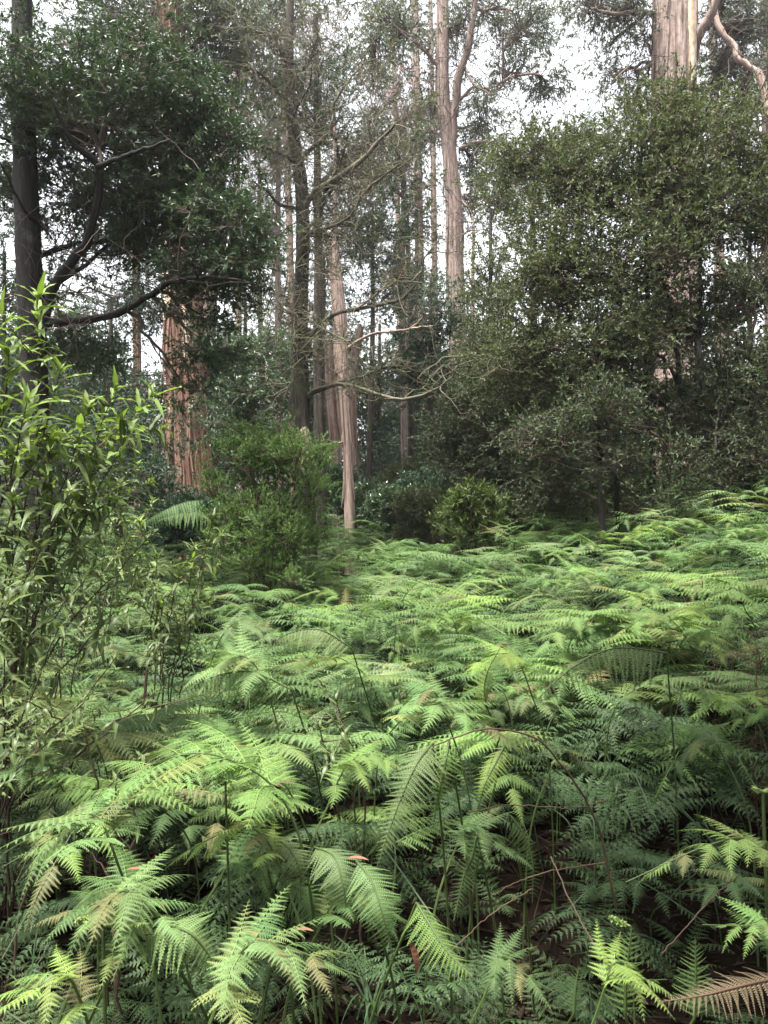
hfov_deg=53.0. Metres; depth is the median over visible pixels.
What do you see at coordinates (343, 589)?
bracken fern
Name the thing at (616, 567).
bracken fern
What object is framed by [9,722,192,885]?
bracken fern
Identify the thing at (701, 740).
bracken fern
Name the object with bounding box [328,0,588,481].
tall gum
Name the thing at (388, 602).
bracken fern
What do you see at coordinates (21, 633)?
bracken fern
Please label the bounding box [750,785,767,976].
fiddlehead fern
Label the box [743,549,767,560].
bracken fern
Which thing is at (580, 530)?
bracken fern
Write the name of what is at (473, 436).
bushy tree
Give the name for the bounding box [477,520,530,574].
bracken fern
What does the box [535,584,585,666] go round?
bracken fern
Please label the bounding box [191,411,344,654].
bush
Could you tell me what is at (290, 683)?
bracken fern
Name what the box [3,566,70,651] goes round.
bracken fern
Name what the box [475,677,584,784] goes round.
bracken fern
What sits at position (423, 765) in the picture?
ladder fern
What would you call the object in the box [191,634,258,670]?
bracken fern
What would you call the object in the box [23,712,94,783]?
bracken fern
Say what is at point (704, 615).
bracken fern
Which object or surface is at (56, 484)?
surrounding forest
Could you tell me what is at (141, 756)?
leafy shrub
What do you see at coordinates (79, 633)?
bracken fern
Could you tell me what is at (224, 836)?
bracken fern
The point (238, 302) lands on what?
slender gum
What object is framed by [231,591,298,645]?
bracken fern
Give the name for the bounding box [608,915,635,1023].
fiddlehead fern
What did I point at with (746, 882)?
bracken fern
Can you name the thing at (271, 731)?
bracken fern
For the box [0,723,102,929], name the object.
bracken fern
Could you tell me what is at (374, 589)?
bracken fern
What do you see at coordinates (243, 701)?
bracken fern
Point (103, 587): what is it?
bracken fern
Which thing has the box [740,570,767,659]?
bracken fern
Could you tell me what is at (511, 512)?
bush
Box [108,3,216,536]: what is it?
slender gum
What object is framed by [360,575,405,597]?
bracken fern
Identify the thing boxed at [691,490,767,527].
bracken fern
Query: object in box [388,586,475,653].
bracken fern
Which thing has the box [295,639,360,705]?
bracken fern
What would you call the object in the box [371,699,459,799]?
bracken fern
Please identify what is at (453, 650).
bracken fern
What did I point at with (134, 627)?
bracken fern
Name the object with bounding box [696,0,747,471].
slender gum
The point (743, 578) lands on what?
bracken fern
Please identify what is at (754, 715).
bracken fern
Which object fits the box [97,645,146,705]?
bracken fern
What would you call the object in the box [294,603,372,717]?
bracken fern
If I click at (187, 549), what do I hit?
bracken fern
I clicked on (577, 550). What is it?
bracken fern
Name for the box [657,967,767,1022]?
ladder fern
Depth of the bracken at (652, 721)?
3.40 m
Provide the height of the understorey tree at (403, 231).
9.596 m
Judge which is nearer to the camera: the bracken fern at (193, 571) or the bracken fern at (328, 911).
the bracken fern at (328, 911)
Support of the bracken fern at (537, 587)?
on the ground
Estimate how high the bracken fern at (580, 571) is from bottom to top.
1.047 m
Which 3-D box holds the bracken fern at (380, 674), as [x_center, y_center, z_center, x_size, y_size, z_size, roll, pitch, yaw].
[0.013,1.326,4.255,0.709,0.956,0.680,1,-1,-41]
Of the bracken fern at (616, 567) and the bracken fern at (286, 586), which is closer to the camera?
the bracken fern at (616, 567)
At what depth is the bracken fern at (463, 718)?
2.78 m
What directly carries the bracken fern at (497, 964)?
on the ground
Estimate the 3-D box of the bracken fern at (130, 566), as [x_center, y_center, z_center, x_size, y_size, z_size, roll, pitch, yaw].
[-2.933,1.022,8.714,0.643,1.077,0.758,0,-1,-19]
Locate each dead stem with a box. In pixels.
[447,888,532,953]
[467,800,606,812]
[490,862,604,895]
[550,856,648,1004]
[662,879,731,953]
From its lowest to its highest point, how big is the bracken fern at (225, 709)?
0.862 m
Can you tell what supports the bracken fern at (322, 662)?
on the ground
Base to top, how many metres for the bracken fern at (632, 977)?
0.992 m
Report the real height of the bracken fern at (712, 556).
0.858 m
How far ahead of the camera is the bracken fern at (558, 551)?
7.85 m
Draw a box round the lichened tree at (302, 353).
[201,0,516,607]
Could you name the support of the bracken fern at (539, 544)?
on the ground
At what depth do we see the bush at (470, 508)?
9.62 m
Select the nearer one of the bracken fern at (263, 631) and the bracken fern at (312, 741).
the bracken fern at (312, 741)
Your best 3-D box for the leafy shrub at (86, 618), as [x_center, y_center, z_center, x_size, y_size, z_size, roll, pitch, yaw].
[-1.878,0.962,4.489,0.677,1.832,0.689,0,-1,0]
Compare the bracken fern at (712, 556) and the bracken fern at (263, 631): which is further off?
the bracken fern at (712, 556)
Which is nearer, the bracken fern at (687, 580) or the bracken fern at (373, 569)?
the bracken fern at (687, 580)
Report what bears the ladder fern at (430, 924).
on the ground
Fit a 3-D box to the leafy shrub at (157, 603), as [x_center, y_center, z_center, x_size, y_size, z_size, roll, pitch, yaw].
[-1.103,0.913,4.027,0.633,1.890,0.611,0,-1,0]
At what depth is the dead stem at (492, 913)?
2.06 m
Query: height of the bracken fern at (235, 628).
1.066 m
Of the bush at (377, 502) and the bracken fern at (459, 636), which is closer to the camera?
the bracken fern at (459, 636)
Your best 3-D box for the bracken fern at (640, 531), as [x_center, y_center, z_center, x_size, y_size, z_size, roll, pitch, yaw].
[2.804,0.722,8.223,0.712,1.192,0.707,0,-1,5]
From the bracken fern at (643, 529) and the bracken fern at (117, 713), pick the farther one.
the bracken fern at (643, 529)
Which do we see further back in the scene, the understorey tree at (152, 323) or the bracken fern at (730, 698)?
the understorey tree at (152, 323)
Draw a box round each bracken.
[0,467,767,628]
[0,515,767,1023]
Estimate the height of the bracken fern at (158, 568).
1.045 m
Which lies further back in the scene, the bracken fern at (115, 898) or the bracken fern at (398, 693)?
the bracken fern at (398, 693)
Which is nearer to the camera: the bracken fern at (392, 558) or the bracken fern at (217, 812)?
the bracken fern at (217, 812)
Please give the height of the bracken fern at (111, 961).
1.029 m
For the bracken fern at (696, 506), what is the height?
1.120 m
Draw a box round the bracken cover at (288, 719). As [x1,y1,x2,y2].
[0,503,767,886]
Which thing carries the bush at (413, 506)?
on the ground
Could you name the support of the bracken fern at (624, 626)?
on the ground
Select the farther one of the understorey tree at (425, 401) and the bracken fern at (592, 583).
the understorey tree at (425, 401)
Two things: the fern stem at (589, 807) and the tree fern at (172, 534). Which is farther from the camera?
the tree fern at (172, 534)
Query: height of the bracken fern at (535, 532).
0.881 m
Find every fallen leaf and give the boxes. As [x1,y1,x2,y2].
[296,927,312,930]
[348,855,367,859]
[410,942,418,973]
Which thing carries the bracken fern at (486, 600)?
on the ground
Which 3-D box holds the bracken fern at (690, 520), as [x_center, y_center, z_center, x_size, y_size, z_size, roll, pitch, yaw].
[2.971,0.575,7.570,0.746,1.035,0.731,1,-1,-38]
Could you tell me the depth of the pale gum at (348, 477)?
12.95 m
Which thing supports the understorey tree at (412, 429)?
on the ground
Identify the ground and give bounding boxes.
[0,508,767,1023]
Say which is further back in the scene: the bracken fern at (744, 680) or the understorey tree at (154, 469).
the understorey tree at (154, 469)
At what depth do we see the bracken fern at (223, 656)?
5.80 m
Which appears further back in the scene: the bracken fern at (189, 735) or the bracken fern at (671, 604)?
the bracken fern at (671, 604)
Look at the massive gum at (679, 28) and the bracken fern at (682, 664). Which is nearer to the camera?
the bracken fern at (682, 664)
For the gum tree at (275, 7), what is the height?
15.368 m
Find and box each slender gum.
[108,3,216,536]
[195,2,270,503]
[239,0,328,505]
[355,0,450,442]
[368,0,440,432]
[388,0,509,462]
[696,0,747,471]
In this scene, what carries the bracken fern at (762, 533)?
on the ground
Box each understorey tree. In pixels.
[0,218,97,583]
[0,246,275,495]
[0,300,210,559]
[174,301,317,586]
[220,123,310,511]
[239,99,363,477]
[258,203,382,537]
[294,0,450,543]
[322,141,433,551]
[349,324,470,536]
[350,270,479,549]
[370,209,482,454]
[435,109,548,448]
[492,98,639,321]
[684,128,767,533]
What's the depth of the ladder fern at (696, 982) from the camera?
1.73 m
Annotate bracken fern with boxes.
[0,620,60,672]
[0,658,90,693]
[0,684,119,965]
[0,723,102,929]
[0,735,98,1023]
[0,943,100,1023]
[1,720,132,800]
[1,752,75,881]
[1,788,162,1023]
[2,774,237,978]
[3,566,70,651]
[3,719,321,1023]
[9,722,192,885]
[19,599,88,669]
[23,704,93,843]
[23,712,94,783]
[29,692,108,757]
[30,836,195,1023]
[37,649,109,713]
[38,609,77,693]
[39,722,177,905]
[42,625,130,697]
[52,562,88,580]
[55,546,86,599]
[56,845,223,1023]
[58,576,91,635]
[63,547,135,590]
[63,654,119,689]
[65,676,142,769]
[68,642,165,685]
[74,578,126,607]
[76,563,114,603]
[76,688,232,883]
[79,691,186,824]
[82,607,148,672]
[82,782,238,886]
[85,548,139,619]
[86,683,149,714]
[89,906,173,1022]
[90,635,170,685]
[96,674,189,717]
[96,706,157,761]
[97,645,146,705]
[97,705,234,823]
[102,604,182,710]
[102,739,215,915]
[104,615,157,685]
[108,557,143,589]
[112,605,192,671]
[120,592,182,651]
[120,611,182,706]
[123,555,172,632]
[129,575,206,638]
[137,560,189,598]
[146,542,214,610]
[151,714,268,992]
[154,706,249,834]
[155,807,317,1023]
[158,580,251,651]
[158,704,256,838]
[159,725,332,876]
[163,645,291,710]
[169,619,293,940]
[177,785,320,966]
[179,563,232,630]
[179,811,294,1023]
[187,605,292,891]
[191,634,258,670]
[191,658,293,780]
[191,741,293,922]
[191,885,361,1023]
[193,601,276,707]
[195,592,236,607]
[198,725,392,856]
[198,736,338,1023]
[201,618,277,696]
[201,742,288,872]
[203,648,250,663]
[206,584,290,627]
[207,688,306,728]
[214,614,283,677]
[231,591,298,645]
[235,588,306,627]
[236,680,320,719]
[241,653,357,821]
[249,702,339,847]
[252,659,346,819]
[253,653,389,855]
[262,582,307,588]
[281,639,331,661]
[282,868,415,1023]
[285,633,336,665]
[286,586,357,702]
[291,737,408,1022]
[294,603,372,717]
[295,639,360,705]
[298,652,376,732]
[305,562,349,599]
[305,582,363,658]
[309,557,368,623]
[310,801,480,1000]
[312,670,449,802]
[315,580,364,599]
[319,576,353,596]
[320,669,415,724]
[321,658,437,718]
[326,611,366,640]
[333,552,373,576]
[334,594,416,653]
[339,702,529,940]
[343,578,437,695]
[345,564,392,573]
[349,605,403,652]
[350,567,429,661]
[353,595,465,733]
[357,576,418,628]
[358,583,421,625]
[359,597,441,658]
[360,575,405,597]
[361,578,451,661]
[362,654,461,717]
[363,637,438,702]
[365,536,406,589]
[368,555,421,614]
[368,569,425,633]
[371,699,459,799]
[372,646,519,853]
[377,672,480,984]
[381,556,429,573]
[381,681,424,713]
[383,551,459,587]
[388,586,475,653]
[398,729,557,838]
[401,604,505,736]
[402,591,467,650]
[407,698,487,813]
[415,585,513,699]
[418,641,514,755]
[420,618,487,653]
[423,634,529,808]
[423,806,532,1023]
[430,558,462,582]
[441,627,543,692]
[443,585,490,634]
[444,547,505,590]
[444,616,550,683]
[446,579,525,672]
[450,564,512,595]
[456,639,555,913]
[459,569,502,605]
[465,571,526,608]
[466,549,505,562]
[470,923,553,1023]
[473,549,527,610]
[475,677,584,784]
[475,682,579,811]
[476,554,531,649]
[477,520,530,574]
[495,586,598,717]
[500,582,552,598]
[506,575,598,630]
[506,692,609,829]
[509,611,568,693]
[513,565,615,684]
[513,608,653,746]
[516,530,557,587]
[516,542,566,611]
[516,556,640,673]
[516,646,619,828]
[517,669,600,751]
[519,604,598,649]
[521,735,605,979]
[530,626,637,768]
[533,547,604,605]
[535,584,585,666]
[545,565,638,657]
[550,643,629,732]
[553,538,610,607]
[556,523,598,584]
[557,567,619,610]
[558,555,600,591]
[560,580,606,610]
[562,589,625,653]
[562,621,669,704]
[567,682,654,775]
[569,608,713,809]
[572,530,646,606]
[573,564,644,646]
[588,923,685,1023]
[591,602,736,759]
[595,518,645,541]
[597,575,711,671]
[601,550,670,609]
[601,674,767,858]
[609,520,687,605]
[611,647,721,783]
[612,589,678,665]
[613,524,679,605]
[614,605,735,741]
[617,571,756,680]
[619,598,720,704]
[625,677,732,824]
[626,523,687,544]
[626,815,767,881]
[634,516,693,565]
[638,508,686,541]
[641,541,717,597]
[641,626,740,769]
[641,685,767,751]
[643,570,764,709]
[643,600,713,665]
[648,518,719,563]
[649,714,758,965]
[655,502,690,543]
[658,491,711,540]
[658,601,751,711]
[661,574,767,720]
[675,551,735,575]
[679,540,759,627]
[679,855,764,917]
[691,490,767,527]
[692,669,767,806]
[696,689,767,848]
[700,513,765,535]
[701,494,733,514]
[702,894,767,958]
[710,700,767,732]
[716,527,767,567]
[716,576,763,603]
[718,532,766,557]
[718,640,767,761]
[729,485,767,566]
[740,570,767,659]
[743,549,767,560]
[748,633,767,751]
[749,524,767,595]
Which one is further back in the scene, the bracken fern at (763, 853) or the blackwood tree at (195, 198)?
the blackwood tree at (195, 198)
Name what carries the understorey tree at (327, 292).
on the ground
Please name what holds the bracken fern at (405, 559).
on the ground
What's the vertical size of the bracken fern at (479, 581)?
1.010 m
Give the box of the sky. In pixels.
[0,0,763,501]
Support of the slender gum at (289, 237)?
on the ground
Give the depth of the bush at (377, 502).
12.86 m
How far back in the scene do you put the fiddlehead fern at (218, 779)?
2.08 m
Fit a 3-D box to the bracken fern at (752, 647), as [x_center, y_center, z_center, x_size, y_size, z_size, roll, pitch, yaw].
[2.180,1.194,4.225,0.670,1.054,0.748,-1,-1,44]
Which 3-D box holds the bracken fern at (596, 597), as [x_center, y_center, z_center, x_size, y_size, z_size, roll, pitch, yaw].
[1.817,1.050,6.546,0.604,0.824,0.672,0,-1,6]
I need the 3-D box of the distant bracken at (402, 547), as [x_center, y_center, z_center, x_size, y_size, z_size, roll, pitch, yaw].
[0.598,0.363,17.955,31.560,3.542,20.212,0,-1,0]
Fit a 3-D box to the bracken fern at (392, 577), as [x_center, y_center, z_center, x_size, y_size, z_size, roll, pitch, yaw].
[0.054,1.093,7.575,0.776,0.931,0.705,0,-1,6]
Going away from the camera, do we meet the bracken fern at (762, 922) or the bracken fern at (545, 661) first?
the bracken fern at (762, 922)
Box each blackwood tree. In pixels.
[0,0,303,659]
[234,14,419,560]
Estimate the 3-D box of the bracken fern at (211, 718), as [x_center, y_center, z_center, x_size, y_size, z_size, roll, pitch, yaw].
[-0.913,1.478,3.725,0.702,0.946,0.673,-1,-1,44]
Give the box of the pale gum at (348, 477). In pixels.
[329,127,452,574]
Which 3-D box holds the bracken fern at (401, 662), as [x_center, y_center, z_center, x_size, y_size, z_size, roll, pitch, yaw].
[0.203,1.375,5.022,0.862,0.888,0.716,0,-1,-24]
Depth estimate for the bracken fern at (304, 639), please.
6.47 m
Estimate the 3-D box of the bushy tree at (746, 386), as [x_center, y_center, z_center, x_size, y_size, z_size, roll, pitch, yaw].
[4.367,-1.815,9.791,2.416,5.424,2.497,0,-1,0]
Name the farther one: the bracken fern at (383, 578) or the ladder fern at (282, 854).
the bracken fern at (383, 578)
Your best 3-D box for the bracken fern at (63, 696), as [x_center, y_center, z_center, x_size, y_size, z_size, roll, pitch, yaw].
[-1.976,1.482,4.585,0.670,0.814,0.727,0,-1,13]
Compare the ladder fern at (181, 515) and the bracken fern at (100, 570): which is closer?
the ladder fern at (181, 515)
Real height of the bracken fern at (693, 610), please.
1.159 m
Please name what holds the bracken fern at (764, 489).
on the ground
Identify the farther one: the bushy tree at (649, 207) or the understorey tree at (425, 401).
the understorey tree at (425, 401)
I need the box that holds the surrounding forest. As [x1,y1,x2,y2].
[0,116,763,525]
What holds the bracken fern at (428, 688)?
on the ground
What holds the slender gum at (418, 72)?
on the ground
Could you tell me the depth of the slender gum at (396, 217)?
34.30 m
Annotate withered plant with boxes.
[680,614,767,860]
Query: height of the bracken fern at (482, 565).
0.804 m
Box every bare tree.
[226,0,374,548]
[329,43,470,539]
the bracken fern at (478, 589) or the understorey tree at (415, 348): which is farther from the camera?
the understorey tree at (415, 348)
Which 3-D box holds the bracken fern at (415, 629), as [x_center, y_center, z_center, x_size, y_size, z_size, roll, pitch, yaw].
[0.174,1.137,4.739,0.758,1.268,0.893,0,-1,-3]
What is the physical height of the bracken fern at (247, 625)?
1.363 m
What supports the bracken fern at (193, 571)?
on the ground
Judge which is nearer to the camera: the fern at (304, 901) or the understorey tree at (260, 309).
the fern at (304, 901)
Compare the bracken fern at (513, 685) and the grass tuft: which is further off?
the bracken fern at (513, 685)
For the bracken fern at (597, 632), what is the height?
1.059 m
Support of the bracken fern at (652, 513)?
on the ground
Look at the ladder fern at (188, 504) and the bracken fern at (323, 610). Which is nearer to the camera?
the bracken fern at (323, 610)
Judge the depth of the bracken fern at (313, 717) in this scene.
3.98 m
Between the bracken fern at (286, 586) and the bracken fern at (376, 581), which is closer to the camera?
the bracken fern at (376, 581)
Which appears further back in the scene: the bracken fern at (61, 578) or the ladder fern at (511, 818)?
the bracken fern at (61, 578)
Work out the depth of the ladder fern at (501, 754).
2.36 m
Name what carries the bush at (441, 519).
on the ground
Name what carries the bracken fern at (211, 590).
on the ground
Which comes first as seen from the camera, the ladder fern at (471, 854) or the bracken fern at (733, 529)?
the ladder fern at (471, 854)
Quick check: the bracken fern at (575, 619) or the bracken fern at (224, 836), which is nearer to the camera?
the bracken fern at (224, 836)
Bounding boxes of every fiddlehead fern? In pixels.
[74,905,124,1023]
[216,775,232,1023]
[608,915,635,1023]
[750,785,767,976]
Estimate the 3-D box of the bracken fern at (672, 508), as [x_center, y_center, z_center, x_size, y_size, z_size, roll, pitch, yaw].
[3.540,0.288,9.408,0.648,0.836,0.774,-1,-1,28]
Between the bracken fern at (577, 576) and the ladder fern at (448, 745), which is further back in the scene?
the bracken fern at (577, 576)
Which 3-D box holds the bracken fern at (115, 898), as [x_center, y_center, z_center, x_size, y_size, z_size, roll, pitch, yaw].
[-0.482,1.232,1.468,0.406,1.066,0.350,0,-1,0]
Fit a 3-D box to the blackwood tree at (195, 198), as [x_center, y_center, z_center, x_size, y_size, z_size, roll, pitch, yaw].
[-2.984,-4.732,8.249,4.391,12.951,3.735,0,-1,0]
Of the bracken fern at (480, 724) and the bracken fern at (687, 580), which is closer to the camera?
the bracken fern at (480, 724)
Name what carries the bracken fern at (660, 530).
on the ground
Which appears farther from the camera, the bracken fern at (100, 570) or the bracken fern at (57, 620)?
the bracken fern at (100, 570)
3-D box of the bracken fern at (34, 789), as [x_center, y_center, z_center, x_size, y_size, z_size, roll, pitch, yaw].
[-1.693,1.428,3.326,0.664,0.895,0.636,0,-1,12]
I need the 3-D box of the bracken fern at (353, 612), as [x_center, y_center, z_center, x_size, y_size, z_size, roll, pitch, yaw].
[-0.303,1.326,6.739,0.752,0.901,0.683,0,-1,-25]
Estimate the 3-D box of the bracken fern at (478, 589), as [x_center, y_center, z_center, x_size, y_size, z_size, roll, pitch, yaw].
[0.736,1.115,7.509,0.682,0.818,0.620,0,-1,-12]
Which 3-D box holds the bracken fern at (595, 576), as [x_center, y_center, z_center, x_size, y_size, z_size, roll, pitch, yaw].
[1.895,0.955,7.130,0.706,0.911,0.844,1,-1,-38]
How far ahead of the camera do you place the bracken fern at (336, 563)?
7.58 m
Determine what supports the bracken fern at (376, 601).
on the ground
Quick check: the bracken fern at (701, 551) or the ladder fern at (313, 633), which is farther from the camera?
the bracken fern at (701, 551)
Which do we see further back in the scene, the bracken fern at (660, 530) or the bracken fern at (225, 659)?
the bracken fern at (660, 530)
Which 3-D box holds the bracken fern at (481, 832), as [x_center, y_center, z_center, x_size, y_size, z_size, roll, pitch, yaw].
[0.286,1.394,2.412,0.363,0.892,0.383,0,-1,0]
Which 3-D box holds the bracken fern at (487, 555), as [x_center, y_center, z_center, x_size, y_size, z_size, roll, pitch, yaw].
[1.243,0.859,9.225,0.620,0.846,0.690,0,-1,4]
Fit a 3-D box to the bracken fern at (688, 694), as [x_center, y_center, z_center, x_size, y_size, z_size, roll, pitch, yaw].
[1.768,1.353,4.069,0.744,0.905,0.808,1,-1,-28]
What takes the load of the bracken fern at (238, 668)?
on the ground
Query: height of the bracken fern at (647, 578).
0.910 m
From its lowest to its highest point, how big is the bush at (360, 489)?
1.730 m
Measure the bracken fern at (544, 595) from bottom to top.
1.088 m
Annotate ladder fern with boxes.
[145,500,218,662]
[149,911,228,1023]
[158,511,212,642]
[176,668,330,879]
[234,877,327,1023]
[253,829,314,1023]
[260,846,362,1023]
[265,627,393,853]
[346,860,401,1023]
[369,901,471,1023]
[376,742,453,1023]
[429,740,478,1022]
[448,833,505,1023]
[458,648,502,933]
[460,745,512,1023]
[507,814,541,1018]
[532,647,680,909]
[560,967,586,1023]
[604,926,644,1023]
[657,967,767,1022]
[672,940,713,1023]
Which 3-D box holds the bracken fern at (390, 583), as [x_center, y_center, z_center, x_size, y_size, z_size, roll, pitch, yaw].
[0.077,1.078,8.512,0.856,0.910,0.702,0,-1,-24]
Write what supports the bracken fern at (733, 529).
on the ground
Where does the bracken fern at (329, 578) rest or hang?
on the ground
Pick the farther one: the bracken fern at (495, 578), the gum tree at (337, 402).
the gum tree at (337, 402)
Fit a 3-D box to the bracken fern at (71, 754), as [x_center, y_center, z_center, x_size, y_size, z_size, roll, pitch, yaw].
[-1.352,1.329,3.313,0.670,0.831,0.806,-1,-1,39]
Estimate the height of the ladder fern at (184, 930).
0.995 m
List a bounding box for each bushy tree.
[404,283,610,577]
[448,52,767,555]
[452,249,767,544]
[472,355,737,605]
[622,164,767,565]
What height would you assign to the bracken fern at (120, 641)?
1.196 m
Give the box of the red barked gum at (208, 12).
[0,0,303,573]
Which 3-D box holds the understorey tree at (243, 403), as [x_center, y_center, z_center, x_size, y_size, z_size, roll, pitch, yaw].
[-2.169,-0.981,12.503,2.152,4.933,2.822,0,-1,0]
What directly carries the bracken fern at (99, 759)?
on the ground
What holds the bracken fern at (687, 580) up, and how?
on the ground
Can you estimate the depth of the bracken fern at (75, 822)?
1.71 m
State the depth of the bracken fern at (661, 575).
5.00 m
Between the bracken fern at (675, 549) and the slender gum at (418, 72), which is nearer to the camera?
the bracken fern at (675, 549)
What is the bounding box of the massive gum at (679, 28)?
[546,0,767,509]
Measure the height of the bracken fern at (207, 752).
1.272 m
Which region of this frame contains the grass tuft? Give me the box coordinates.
[274,910,463,1023]
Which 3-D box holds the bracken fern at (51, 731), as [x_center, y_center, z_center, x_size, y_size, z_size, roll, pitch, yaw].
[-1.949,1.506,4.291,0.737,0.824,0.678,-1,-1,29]
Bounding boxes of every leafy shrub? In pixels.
[0,270,180,921]
[0,479,173,811]
[0,520,124,811]
[0,650,223,1007]
[57,459,163,722]
[68,715,167,1023]
[107,506,236,848]
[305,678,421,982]
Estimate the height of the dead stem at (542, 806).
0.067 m
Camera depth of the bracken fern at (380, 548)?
9.25 m
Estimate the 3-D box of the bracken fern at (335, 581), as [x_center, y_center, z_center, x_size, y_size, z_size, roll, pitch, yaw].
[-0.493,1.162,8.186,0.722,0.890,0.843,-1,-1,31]
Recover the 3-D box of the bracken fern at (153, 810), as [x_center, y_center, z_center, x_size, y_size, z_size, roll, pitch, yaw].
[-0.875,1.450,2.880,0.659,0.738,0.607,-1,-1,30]
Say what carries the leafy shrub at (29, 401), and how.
on the ground
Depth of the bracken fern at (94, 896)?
2.01 m
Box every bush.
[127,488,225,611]
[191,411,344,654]
[326,462,362,558]
[340,474,387,566]
[356,479,421,574]
[377,457,437,539]
[385,481,447,579]
[393,462,463,558]
[415,474,461,574]
[425,485,470,586]
[433,473,518,607]
[483,485,541,580]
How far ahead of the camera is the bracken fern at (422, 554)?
8.76 m
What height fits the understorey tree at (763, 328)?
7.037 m
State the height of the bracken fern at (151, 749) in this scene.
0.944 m
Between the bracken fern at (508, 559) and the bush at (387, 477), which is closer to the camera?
the bracken fern at (508, 559)
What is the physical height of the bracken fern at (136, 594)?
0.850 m
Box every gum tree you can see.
[203,0,332,415]
[324,337,344,555]
[325,238,341,466]
[349,325,363,544]
[729,0,767,418]
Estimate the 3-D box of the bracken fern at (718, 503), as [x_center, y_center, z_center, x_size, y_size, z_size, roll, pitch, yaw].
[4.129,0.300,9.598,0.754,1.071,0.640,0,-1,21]
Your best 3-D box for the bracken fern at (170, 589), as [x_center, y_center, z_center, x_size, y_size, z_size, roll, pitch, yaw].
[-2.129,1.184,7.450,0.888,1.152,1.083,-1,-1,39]
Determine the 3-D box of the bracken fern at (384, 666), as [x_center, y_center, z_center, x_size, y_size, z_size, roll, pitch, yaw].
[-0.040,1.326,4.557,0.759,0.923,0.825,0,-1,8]
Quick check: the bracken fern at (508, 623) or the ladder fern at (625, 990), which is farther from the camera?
the bracken fern at (508, 623)
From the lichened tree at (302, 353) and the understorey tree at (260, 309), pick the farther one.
the understorey tree at (260, 309)
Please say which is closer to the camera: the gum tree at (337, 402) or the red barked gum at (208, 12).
the red barked gum at (208, 12)
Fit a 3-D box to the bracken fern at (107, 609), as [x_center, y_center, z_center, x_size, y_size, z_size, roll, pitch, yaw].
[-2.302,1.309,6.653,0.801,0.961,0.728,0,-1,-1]
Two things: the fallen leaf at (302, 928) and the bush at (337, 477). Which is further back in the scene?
the bush at (337, 477)
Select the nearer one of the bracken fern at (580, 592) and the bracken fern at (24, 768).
the bracken fern at (24, 768)
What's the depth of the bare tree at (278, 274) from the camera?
16.52 m
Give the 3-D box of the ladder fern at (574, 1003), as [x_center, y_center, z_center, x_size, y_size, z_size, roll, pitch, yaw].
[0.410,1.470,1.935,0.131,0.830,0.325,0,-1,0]
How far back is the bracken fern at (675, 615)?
4.58 m
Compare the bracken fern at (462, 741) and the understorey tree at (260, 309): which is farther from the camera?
the understorey tree at (260, 309)
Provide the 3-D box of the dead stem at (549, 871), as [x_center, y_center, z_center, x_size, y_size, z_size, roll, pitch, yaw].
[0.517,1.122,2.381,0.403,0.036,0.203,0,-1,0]
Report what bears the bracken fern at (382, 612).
on the ground
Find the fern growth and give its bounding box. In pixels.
[0,692,767,1023]
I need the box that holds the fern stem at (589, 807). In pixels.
[433,728,616,907]
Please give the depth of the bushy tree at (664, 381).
12.85 m
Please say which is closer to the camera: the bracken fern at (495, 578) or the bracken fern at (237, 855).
the bracken fern at (237, 855)
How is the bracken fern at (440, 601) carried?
on the ground
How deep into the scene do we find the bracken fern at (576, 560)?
8.56 m
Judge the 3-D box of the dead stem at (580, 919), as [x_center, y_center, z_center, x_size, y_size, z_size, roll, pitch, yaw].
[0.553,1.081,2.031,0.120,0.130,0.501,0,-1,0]
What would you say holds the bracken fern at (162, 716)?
on the ground
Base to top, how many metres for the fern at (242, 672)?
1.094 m
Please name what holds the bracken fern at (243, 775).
on the ground
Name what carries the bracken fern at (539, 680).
on the ground
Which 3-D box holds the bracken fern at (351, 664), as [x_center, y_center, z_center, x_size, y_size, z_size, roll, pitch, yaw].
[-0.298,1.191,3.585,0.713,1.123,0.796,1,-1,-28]
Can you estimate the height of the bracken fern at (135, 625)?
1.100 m
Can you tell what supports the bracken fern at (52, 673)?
on the ground
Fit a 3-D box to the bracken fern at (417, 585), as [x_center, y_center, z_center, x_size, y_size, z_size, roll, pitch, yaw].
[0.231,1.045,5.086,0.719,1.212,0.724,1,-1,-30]
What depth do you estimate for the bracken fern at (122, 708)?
4.74 m
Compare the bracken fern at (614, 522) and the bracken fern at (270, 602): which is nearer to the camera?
the bracken fern at (270, 602)
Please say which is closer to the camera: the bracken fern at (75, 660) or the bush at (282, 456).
the bracken fern at (75, 660)
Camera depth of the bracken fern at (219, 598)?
8.64 m
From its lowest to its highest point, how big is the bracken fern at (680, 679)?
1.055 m
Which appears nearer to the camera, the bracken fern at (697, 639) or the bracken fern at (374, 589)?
the bracken fern at (697, 639)
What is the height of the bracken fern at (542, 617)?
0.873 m
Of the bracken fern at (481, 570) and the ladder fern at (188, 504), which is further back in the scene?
the bracken fern at (481, 570)
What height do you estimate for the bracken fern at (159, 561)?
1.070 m
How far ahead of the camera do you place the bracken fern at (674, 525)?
8.60 m
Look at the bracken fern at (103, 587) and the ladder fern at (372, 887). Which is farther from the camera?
the bracken fern at (103, 587)
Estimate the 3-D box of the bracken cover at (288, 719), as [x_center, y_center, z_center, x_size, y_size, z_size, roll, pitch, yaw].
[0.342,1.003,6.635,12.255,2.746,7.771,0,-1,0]
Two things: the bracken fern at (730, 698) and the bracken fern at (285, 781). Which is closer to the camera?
the bracken fern at (285, 781)
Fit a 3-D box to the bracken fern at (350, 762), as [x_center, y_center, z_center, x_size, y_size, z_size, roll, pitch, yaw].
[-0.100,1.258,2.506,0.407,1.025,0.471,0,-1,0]

